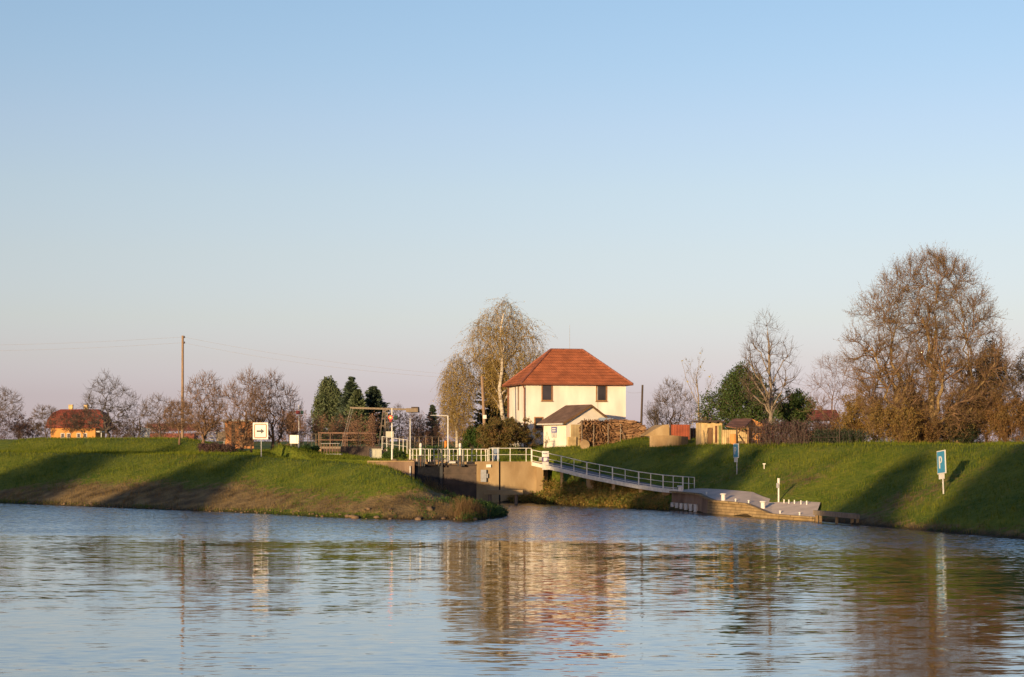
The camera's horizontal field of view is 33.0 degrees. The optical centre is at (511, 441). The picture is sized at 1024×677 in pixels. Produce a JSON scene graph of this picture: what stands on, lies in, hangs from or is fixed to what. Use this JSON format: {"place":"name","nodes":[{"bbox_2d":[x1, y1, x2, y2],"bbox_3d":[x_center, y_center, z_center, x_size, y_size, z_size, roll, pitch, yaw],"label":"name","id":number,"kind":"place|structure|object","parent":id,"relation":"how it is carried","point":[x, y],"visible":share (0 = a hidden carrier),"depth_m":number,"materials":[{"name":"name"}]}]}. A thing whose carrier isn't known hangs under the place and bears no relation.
{"place":"outdoors","nodes":[
{"label":"outdoors","id":0,"kind":"place"},
{"bbox_2d":[0,502,1023,676],"bbox_3d":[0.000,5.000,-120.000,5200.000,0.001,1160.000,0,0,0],"label":"river water","id":1,"kind":"structure","parent":0,"point":[527,589],"depth_m":55.64,"materials":[{"name":"blue liquid"}]},
{"bbox_2d":[484,490,522,503],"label":"fender beam","id":2,"kind":"structure","parent":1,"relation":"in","point":[490,493],"depth_m":137.75,"materials":[{"name":"wood"}]},
{"bbox_2d":[0,435,1023,538],"bbox_3d":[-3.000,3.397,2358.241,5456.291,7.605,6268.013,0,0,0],"label":"ground","id":3,"kind":"structure","parent":0,"point":[405,509],"depth_m":124.37,"materials":[{"name":"green plant"}]},
{"bbox_2d":[0,386,23,421],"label":"bare tree","id":4,"kind":"object","parent":3,"relation":"on","point":[6,404],"visible":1,"depth_m":186.41,"materials":[{"name":"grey plant"}]},
{"bbox_2d":[0,407,33,438],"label":"thicket bush","id":5,"kind":"object","parent":3,"relation":"on","point":[16,426],"visible":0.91,"depth_m":234.93,"materials":[{"name":"grey plant"}]},
{"bbox_2d":[14,419,42,438],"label":"thicket bush","id":6,"kind":"object","parent":3,"relation":"on","point":[32,432],"visible":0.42,"depth_m":239.57,"materials":[{"name":"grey plant"}]},
{"bbox_2d":[29,403,59,437],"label":"bare tree","id":7,"kind":"object","parent":3,"relation":"on","point":[46,434],"visible":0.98,"depth_m":204.71,"materials":[{"name":"grey plant"}]},
{"bbox_2d":[56,409,80,437],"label":"bare tree","id":8,"kind":"object","parent":3,"relation":"on","point":[66,422],"visible":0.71,"depth_m":199.83,"materials":[{"name":"brown plant"}]},
{"bbox_2d":[45,405,111,437],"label":"apricot house","id":9,"kind":"structure","parent":3,"relation":"on","point":[59,432],"depth_m":330.15,"materials":[{"name":"red tile"}]},
{"bbox_2d":[67,406,101,436],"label":"bare tree","id":10,"kind":"object","parent":3,"relation":"on","point":[76,426],"visible":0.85,"depth_m":195.66,"materials":[{"name":"brown plant"}]},
{"bbox_2d":[78,368,136,437],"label":"bare tree","id":11,"kind":"object","parent":3,"relation":"on","point":[107,428],"visible":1,"depth_m":183.85,"materials":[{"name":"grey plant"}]},
{"bbox_2d":[105,419,145,437],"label":"thicket bush","id":12,"kind":"object","parent":3,"relation":"on","point":[116,431],"visible":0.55,"depth_m":244.45,"materials":[{"name":"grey plant"}]},
{"bbox_2d":[118,391,153,437],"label":"bare tree","id":13,"kind":"object","parent":3,"relation":"on","point":[137,426],"visible":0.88,"depth_m":183.93,"materials":[{"name":"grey plant"}]},
{"bbox_2d":[137,394,180,436],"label":"bare tree","id":14,"kind":"object","parent":3,"relation":"on","point":[157,419],"visible":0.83,"depth_m":177.69,"materials":[{"name":"grey plant"}]},
{"bbox_2d":[137,418,194,437],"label":"thicket bush","id":15,"kind":"object","parent":3,"relation":"on","point":[155,434],"visible":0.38,"depth_m":233.12,"materials":[{"name":"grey plant"}]},
{"bbox_2d":[146,423,199,439],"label":"red barn","id":16,"kind":"structure","parent":3,"relation":"on","point":[189,436],"depth_m":260.35,"materials":[{"name":"brown wood"}]},
{"bbox_2d":[162,399,193,444],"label":"bare tree","id":17,"kind":"object","parent":3,"relation":"on","point":[173,423],"visible":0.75,"depth_m":159.78,"materials":[{"name":"brown plant"}]},
{"bbox_2d":[181,336,184,437],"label":"utility pole","id":18,"kind":"object","parent":3,"relation":"on","point":[182,373],"visible":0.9,"depth_m":171.91,"materials":[{"name":"brown wood"}]},
{"bbox_2d":[178,369,225,442],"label":"bare tree","id":19,"kind":"object","parent":3,"relation":"on","point":[213,405],"visible":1,"depth_m":150.71,"materials":[{"name":"brown plant"}]},
{"bbox_2d":[191,411,236,441],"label":"thicket bush","id":20,"kind":"object","parent":3,"relation":"on","point":[216,429],"visible":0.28,"depth_m":224.94,"materials":[{"name":"grey plant"}]},
{"bbox_2d":[196,442,239,452],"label":"brush heap","id":21,"kind":"object","parent":3,"relation":"on","point":[211,447],"visible":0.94,"depth_m":149.85,"materials":[{"name":"brown plant"}]},
{"bbox_2d":[221,420,253,447],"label":"brick shed","id":22,"kind":"structure","parent":3,"relation":"on","point":[227,441],"depth_m":190.18,"materials":[{"name":"orange brick"}]},
{"bbox_2d":[216,364,274,452],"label":"bare tree","id":23,"kind":"object","parent":3,"relation":"on","point":[247,424],"visible":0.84,"depth_m":171.65,"materials":[{"name":"brown plant"}]},
{"bbox_2d":[29,459,491,519],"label":"shore rocks","id":24,"kind":"object","parent":3,"relation":"on","point":[429,508],"visible":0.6,"depth_m":113.12,"materials":[{"name":"stone"}]},
{"bbox_2d":[253,423,267,456],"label":"arrow sign","id":25,"kind":"object","parent":3,"relation":"on","point":[260,430],"visible":0.92,"depth_m":136.35,"materials":[{"name":"white metal"}]},
{"bbox_2d":[242,368,303,449],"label":"bare tree","id":26,"kind":"object","parent":3,"relation":"on","point":[282,424],"visible":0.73,"depth_m":175.80,"materials":[{"name":"brown plant"}]},
{"bbox_2d":[273,407,306,446],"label":"thicket bush","id":27,"kind":"object","parent":3,"relation":"on","point":[291,425],"visible":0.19,"depth_m":223.90,"materials":[{"name":"brown plant"}]},
{"bbox_2d":[283,407,316,447],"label":"scrub bush","id":28,"kind":"object","parent":3,"relation":"on","point":[298,431],"visible":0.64,"depth_m":204.36,"materials":[{"name":"brown plant"}]},
{"bbox_2d":[303,412,341,446],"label":"scrub bush","id":29,"kind":"object","parent":3,"relation":"on","point":[315,423],"visible":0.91,"depth_m":208.76,"materials":[{"name":"brown plant"}]},
{"bbox_2d":[310,375,343,446],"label":"pine tree","id":30,"kind":"object","parent":3,"relation":"on","point":[326,398],"visible":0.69,"depth_m":260.87,"materials":[{"name":"green plant"}]},
{"bbox_2d":[331,376,363,445],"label":"spruce tree","id":31,"kind":"object","parent":3,"relation":"on","point":[350,387],"visible":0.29,"depth_m":257.50,"materials":[{"name":"green plant"}]},
{"bbox_2d":[329,411,365,445],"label":"scrub bush","id":32,"kind":"object","parent":3,"relation":"on","point":[344,429],"visible":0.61,"depth_m":210.83,"materials":[{"name":"brown plant"}]},
{"bbox_2d":[339,389,378,445],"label":"spruce tree","id":33,"kind":"object","parent":3,"relation":"on","point":[356,399],"visible":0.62,"depth_m":251.47,"materials":[{"name":"green plant"}]},
{"bbox_2d":[350,411,380,445],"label":"scrub bush","id":34,"kind":"object","parent":3,"relation":"on","point":[371,428],"visible":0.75,"depth_m":207.11,"materials":[{"name":"brown plant"}]},
{"bbox_2d":[318,407,419,453],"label":"drawbridge","id":35,"kind":"object","parent":3,"relation":"on","point":[385,412],"visible":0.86,"depth_m":175.96,"materials":[{"name":"brown wood"}]},
{"bbox_2d":[370,449,381,457],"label":"control cabinet","id":36,"kind":"object","parent":3,"relation":"on","point":[375,453],"visible":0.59,"depth_m":149.71,"materials":[{"name":"grey metal"}]},
{"bbox_2d":[364,385,398,445],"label":"spruce tree","id":37,"kind":"object","parent":3,"relation":"on","point":[373,399],"visible":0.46,"depth_m":255.28,"materials":[{"name":"green plant"}]},
{"bbox_2d":[367,461,414,478],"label":"retaining wall","id":38,"kind":"structure","parent":3,"relation":"on","point":[407,467],"depth_m":140.14,"materials":[{"name":"concrete"}]},
{"bbox_2d":[415,464,440,487],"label":"gate leaf","id":39,"kind":"object","parent":38,"relation":"attached to","point":[431,470],"visible":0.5,"depth_m":141.04,"materials":[{"name":"black metal"}]},
{"bbox_2d":[418,443,424,465],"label":"gate post","id":40,"kind":"object","parent":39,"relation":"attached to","point":[420,459],"visible":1,"depth_m":140.24,"materials":[{"name":"white metal"}]},
{"bbox_2d":[388,408,396,459],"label":"signal light","id":41,"kind":"object","parent":3,"relation":"on","point":[390,417],"visible":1,"depth_m":141.45,"materials":[{"name":"white paint"}]},
{"bbox_2d":[381,447,406,459],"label":"garden bush","id":42,"kind":"object","parent":3,"relation":"on","point":[387,454],"visible":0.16,"depth_m":147.29,"materials":[{"name":"green plant"}]},
{"bbox_2d":[386,403,409,447],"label":"bare tree","id":43,"kind":"object","parent":3,"relation":"on","point":[397,435],"visible":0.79,"depth_m":199.94,"materials":[{"name":"grey plant"}]},
{"bbox_2d":[394,426,431,447],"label":"scrub bush","id":44,"kind":"object","parent":3,"relation":"on","point":[419,442],"visible":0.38,"depth_m":215.52,"materials":[{"name":"brown plant"}]},
{"bbox_2d":[405,413,424,447],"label":"bare tree","id":45,"kind":"object","parent":3,"relation":"on","point":[415,420],"visible":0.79,"depth_m":204.82,"materials":[{"name":"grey plant"}]},
{"bbox_2d":[336,489,512,519],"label":"bank weeds","id":46,"kind":"object","parent":3,"relation":"on","point":[498,510],"visible":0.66,"depth_m":113.56,"materials":[{"name":"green plant"}]},
{"bbox_2d":[407,412,446,446],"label":"scrub bush","id":47,"kind":"object","parent":3,"relation":"on","point":[422,428],"visible":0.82,"depth_m":204.23,"materials":[{"name":"brown plant"}]},
{"bbox_2d":[423,404,441,445],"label":"spruce tree","id":48,"kind":"object","parent":3,"relation":"on","point":[432,410],"visible":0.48,"depth_m":267.79,"materials":[{"name":"green plant"}]},
{"bbox_2d":[422,445,458,454],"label":"garden bush","id":49,"kind":"object","parent":3,"relation":"on","point":[434,449],"visible":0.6,"depth_m":164.54,"materials":[{"name":"green plant"}]},
{"bbox_2d":[415,461,476,463],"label":"walkway","id":50,"kind":"structure","parent":3,"relation":"on","point":[451,462],"depth_m":142.01,"materials":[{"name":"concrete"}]},
{"bbox_2d":[430,415,448,461],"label":"lamp post","id":51,"kind":"object","parent":50,"relation":"on","point":[447,434],"visible":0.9,"depth_m":143.17,"materials":[{"name":"white metal"}]},
{"bbox_2d":[409,449,487,461],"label":"railing","id":52,"kind":"object","parent":50,"relation":"on","point":[467,455],"visible":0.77,"depth_m":142.71,"materials":[{"name":"metal"}]},
{"bbox_2d":[434,423,473,448],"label":"scrub bush","id":53,"kind":"object","parent":3,"relation":"on","point":[450,436],"visible":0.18,"depth_m":199.07,"materials":[{"name":"brown plant"}]},
{"bbox_2d":[432,351,481,447],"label":"birch tree","id":54,"kind":"object","parent":3,"relation":"on","point":[455,401],"visible":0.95,"depth_m":177.54,"materials":[{"name":"brown plant"}]},
{"bbox_2d":[441,495,480,517],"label":"reed clump","id":55,"kind":"object","parent":3,"relation":"on","point":[461,506],"visible":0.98,"depth_m":110.04,"materials":[{"name":"brown plant"}]},
{"bbox_2d":[460,425,489,450],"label":"garden bush","id":56,"kind":"object","parent":3,"relation":"on","point":[471,437],"visible":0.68,"depth_m":177.47,"materials":[{"name":"green plant"}]},
{"bbox_2d":[481,376,485,448],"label":"utility pole","id":57,"kind":"object","parent":3,"relation":"on","point":[483,402],"visible":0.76,"depth_m":165.88,"materials":[{"name":"brown wood"}]},
{"bbox_2d":[469,363,507,427],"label":"spruce tree","id":58,"kind":"object","parent":3,"relation":"on","point":[488,414],"visible":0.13,"depth_m":183.39,"materials":[{"name":"green plant"}]},
{"bbox_2d":[475,421,516,450],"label":"garden bush","id":59,"kind":"object","parent":3,"relation":"on","point":[493,435],"visible":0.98,"depth_m":161.11,"materials":[{"name":"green plant"}]},
{"bbox_2d":[449,296,556,421],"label":"birch tree","id":60,"kind":"object","parent":3,"relation":"on","point":[491,358],"visible":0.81,"depth_m":178.60,"materials":[{"name":"brown plant"}]},
{"bbox_2d":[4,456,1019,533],"bbox_3d":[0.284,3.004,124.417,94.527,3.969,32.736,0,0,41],"label":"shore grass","id":61,"kind":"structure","parent":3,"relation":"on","point":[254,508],"depth_m":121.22,"materials":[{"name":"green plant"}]},
{"bbox_2d":[477,461,547,501],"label":"retaining wall","id":62,"kind":"structure","parent":3,"relation":"on","point":[507,475],"depth_m":141.64,"materials":[{"name":"concrete"}]},
{"bbox_2d":[443,464,476,500],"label":"gate leaf","id":63,"kind":"object","parent":62,"relation":"attached to","point":[461,480],"visible":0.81,"depth_m":141.56,"materials":[{"name":"metal"}]},
{"bbox_2d":[487,412,541,451],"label":"garden bush","id":64,"kind":"object","parent":3,"relation":"on","point":[523,437],"visible":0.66,"depth_m":163.28,"materials":[{"name":"green plant"}]},
{"bbox_2d":[502,348,632,447],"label":"white house","id":65,"kind":"structure","parent":3,"relation":"on","point":[547,383],"depth_m":169.64,"materials":[{"name":"beige paint"}]},
{"bbox_2d":[541,385,552,401],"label":"window","id":66,"kind":"structure","parent":65,"relation":"in","point":[546,390],"depth_m":168.45,"materials":[{"name":"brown wood"}]},
{"bbox_2d":[595,385,607,401],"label":"window","id":67,"kind":"structure","parent":65,"relation":"in","point":[602,389],"depth_m":169.69,"materials":[{"name":"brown wood"}]},
{"bbox_2d":[537,404,608,447],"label":"gabled hut","id":68,"kind":"object","parent":3,"relation":"on","point":[561,426],"visible":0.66,"depth_m":160.26,"materials":[{"name":"paint"}]},
{"bbox_2d":[507,471,671,509],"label":"undergrowth","id":69,"kind":"object","parent":3,"relation":"on","point":[601,494],"visible":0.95,"depth_m":134.36,"materials":[{"name":"green plant"}]},
{"bbox_2d":[577,418,646,448],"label":"wood pile","id":70,"kind":"object","parent":3,"relation":"on","point":[595,432],"visible":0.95,"depth_m":153.94,"materials":[{"name":"brown wood"}]},
{"bbox_2d":[531,449,694,495],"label":"access ramp","id":71,"kind":"structure","parent":3,"relation":"on","point":[589,476],"depth_m":135.46,"materials":[{"name":"paint"}]},
{"bbox_2d":[539,451,548,469],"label":"information sign","id":72,"kind":"object","parent":71,"relation":"attached to","point":[545,458],"visible":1,"depth_m":140.86,"materials":[{"name":"white metal"}]},
{"bbox_2d":[640,424,668,436],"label":"concrete ramp","id":73,"kind":"structure","parent":3,"relation":"on","point":[662,429],"depth_m":152.50,"materials":[{"name":"beige concrete"}]},
{"bbox_2d":[643,398,669,427],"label":"bare tree","id":74,"kind":"object","parent":3,"relation":"on","point":[651,415],"visible":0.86,"depth_m":168.28,"materials":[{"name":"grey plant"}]},
{"bbox_2d":[649,435,687,446],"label":"concrete wall","id":75,"kind":"structure","parent":3,"relation":"on","point":[660,440],"depth_m":148.13,"materials":[{"name":"beige concrete"}]},
{"bbox_2d":[650,376,699,434],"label":"bare tree","id":76,"kind":"object","parent":3,"relation":"on","point":[661,421],"visible":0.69,"depth_m":171.73,"materials":[{"name":"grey plant"}]},
{"bbox_2d":[670,423,690,439],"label":"red fence","id":77,"kind":"object","parent":3,"relation":"on","point":[680,430],"visible":0.64,"depth_m":151.97,"materials":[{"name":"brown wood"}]},
{"bbox_2d":[681,348,714,419],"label":"poplar tree","id":78,"kind":"object","parent":3,"relation":"on","point":[696,383],"visible":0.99,"depth_m":170.22,"materials":[{"name":"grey plant"}]},
{"bbox_2d":[693,420,725,444],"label":"yellow shed","id":79,"kind":"structure","parent":3,"relation":"on","point":[710,431],"depth_m":144.08,"materials":[{"name":"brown wood"}]},
{"bbox_2d":[733,443,738,473],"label":"parking sign","id":80,"kind":"object","parent":3,"relation":"on","point":[735,451],"visible":1,"depth_m":127.79,"materials":[{"name":"blue metal"}]},
{"bbox_2d":[692,360,781,429],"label":"yew tree","id":81,"kind":"object","parent":3,"relation":"on","point":[733,399],"visible":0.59,"depth_m":158.84,"materials":[{"name":"green plant"}]},
{"bbox_2d":[722,419,751,444],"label":"tiled shelter","id":82,"kind":"object","parent":3,"relation":"on","point":[743,436],"visible":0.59,"depth_m":142.80,"materials":[{"name":"wood"}]},
{"bbox_2d":[669,488,819,520],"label":"quay","id":83,"kind":"structure","parent":3,"relation":"on","point":[701,500],"depth_m":117.16,"materials":[{"name":"concrete"}]},
{"bbox_2d":[747,419,763,443],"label":"orange shed","id":84,"kind":"structure","parent":3,"relation":"on","point":[750,424],"depth_m":143.79,"materials":[{"name":"orange wood"}]},
{"bbox_2d":[738,308,803,422],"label":"bare tree","id":85,"kind":"object","parent":3,"relation":"on","point":[770,403],"visible":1,"depth_m":151.84,"materials":[{"name":"brown plant"}]},
{"bbox_2d":[751,416,818,445],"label":"hedge","id":86,"kind":"object","parent":3,"relation":"on","point":[789,434],"visible":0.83,"depth_m":133.32,"materials":[{"name":"brown plant"}]},
{"bbox_2d":[772,387,817,427],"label":"evergreen tree","id":87,"kind":"object","parent":3,"relation":"on","point":[788,412],"visible":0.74,"depth_m":156.37,"materials":[{"name":"green plant"}]},
{"bbox_2d":[803,410,838,441],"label":"red roofed house","id":88,"kind":"structure","parent":3,"relation":"on","point":[817,415],"depth_m":206.42,"materials":[{"name":"white paint"}]},
{"bbox_2d":[805,411,841,440],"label":"thicket bush","id":89,"kind":"object","parent":3,"relation":"on","point":[821,424],"visible":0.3,"depth_m":149.37,"materials":[{"name":"brown plant"}]},
{"bbox_2d":[799,352,859,431],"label":"bare tree","id":90,"kind":"object","parent":3,"relation":"on","point":[826,402],"visible":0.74,"depth_m":149.87,"materials":[{"name":"brown plant"}]},
{"bbox_2d":[813,510,859,522],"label":"dock","id":91,"kind":"object","parent":3,"relation":"on","point":[836,515],"visible":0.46,"depth_m":105.52,"materials":[{"name":"grey concrete"}]},
{"bbox_2d":[803,426,872,443],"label":"hedge","id":92,"kind":"object","parent":3,"relation":"on","point":[848,435],"visible":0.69,"depth_m":129.08,"materials":[{"name":"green plant"}]},
{"bbox_2d":[835,389,884,442],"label":"autumn bush","id":93,"kind":"object","parent":3,"relation":"on","point":[852,421],"visible":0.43,"depth_m":139.24,"materials":[{"name":"brown plant"}]},
{"bbox_2d":[865,398,926,443],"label":"autumn bush","id":94,"kind":"object","parent":3,"relation":"on","point":[907,421],"visible":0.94,"depth_m":130.77,"materials":[{"name":"brown plant"}]},
{"bbox_2d":[891,411,942,442],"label":"autumn bush","id":95,"kind":"object","parent":3,"relation":"on","point":[927,436],"visible":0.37,"depth_m":131.99,"materials":[{"name":"brown plant"}]},
{"bbox_2d":[831,241,1022,443],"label":"great tree","id":96,"kind":"object","parent":3,"relation":"on","point":[932,406],"visible":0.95,"depth_m":132.76,"materials":[{"name":"brown plant"}]},
{"bbox_2d":[937,450,945,493],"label":"parking sign","id":97,"kind":"object","parent":3,"relation":"on","point":[941,462],"visible":0.98,"depth_m":102.56,"materials":[{"name":"blue metal"}]},
{"bbox_2d":[935,412,979,443],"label":"evergreen bush","id":98,"kind":"object","parent":3,"relation":"on","point":[967,438],"visible":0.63,"depth_m":133.33,"materials":[{"name":"green plant"}]},
{"bbox_2d":[952,392,1007,443],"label":"autumn bush","id":99,"kind":"object","parent":3,"relation":"on","point":[983,423],"visible":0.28,"depth_m":134.89,"materials":[{"name":"brown plant"}]},
{"bbox_2d":[967,336,1011,441],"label":"autumn tree","id":100,"kind":"object","parent":3,"relation":"on","point":[1001,372],"visible":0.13,"depth_m":145.56,"materials":[{"name":"brown plant"}]},
{"bbox_2d":[981,390,1023,442],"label":"autumn bush","id":101,"kind":"object","parent":3,"relation":"on","point":[1000,422],"visible":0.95,"depth_m":132.25,"materials":[{"name":"brown plant"}]},
{"bbox_2d":[1000,347,1023,441],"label":"autumn tree","id":102,"kind":"object","parent":3,"relation":"on","point":[1021,378],"visible":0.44,"depth_m":137.81,"materials":[{"name":"brown plant"}]},
{"bbox_2d":[0,0,1023,440],"label":"sky","id":103,"kind":"structure","parent":0,"point":[350,182],"materials":[{"name":"blue"}]},
{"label":"chamber wall","id":104,"kind":"object","parent":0,"visible":0},
{"bbox_2d":[341,446,379,456],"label":"dark wall","id":105,"kind":"structure","parent":104,"relation":"on","point":[363,451],"depth_m":170.85,"materials":[{"name":"grey concrete"}]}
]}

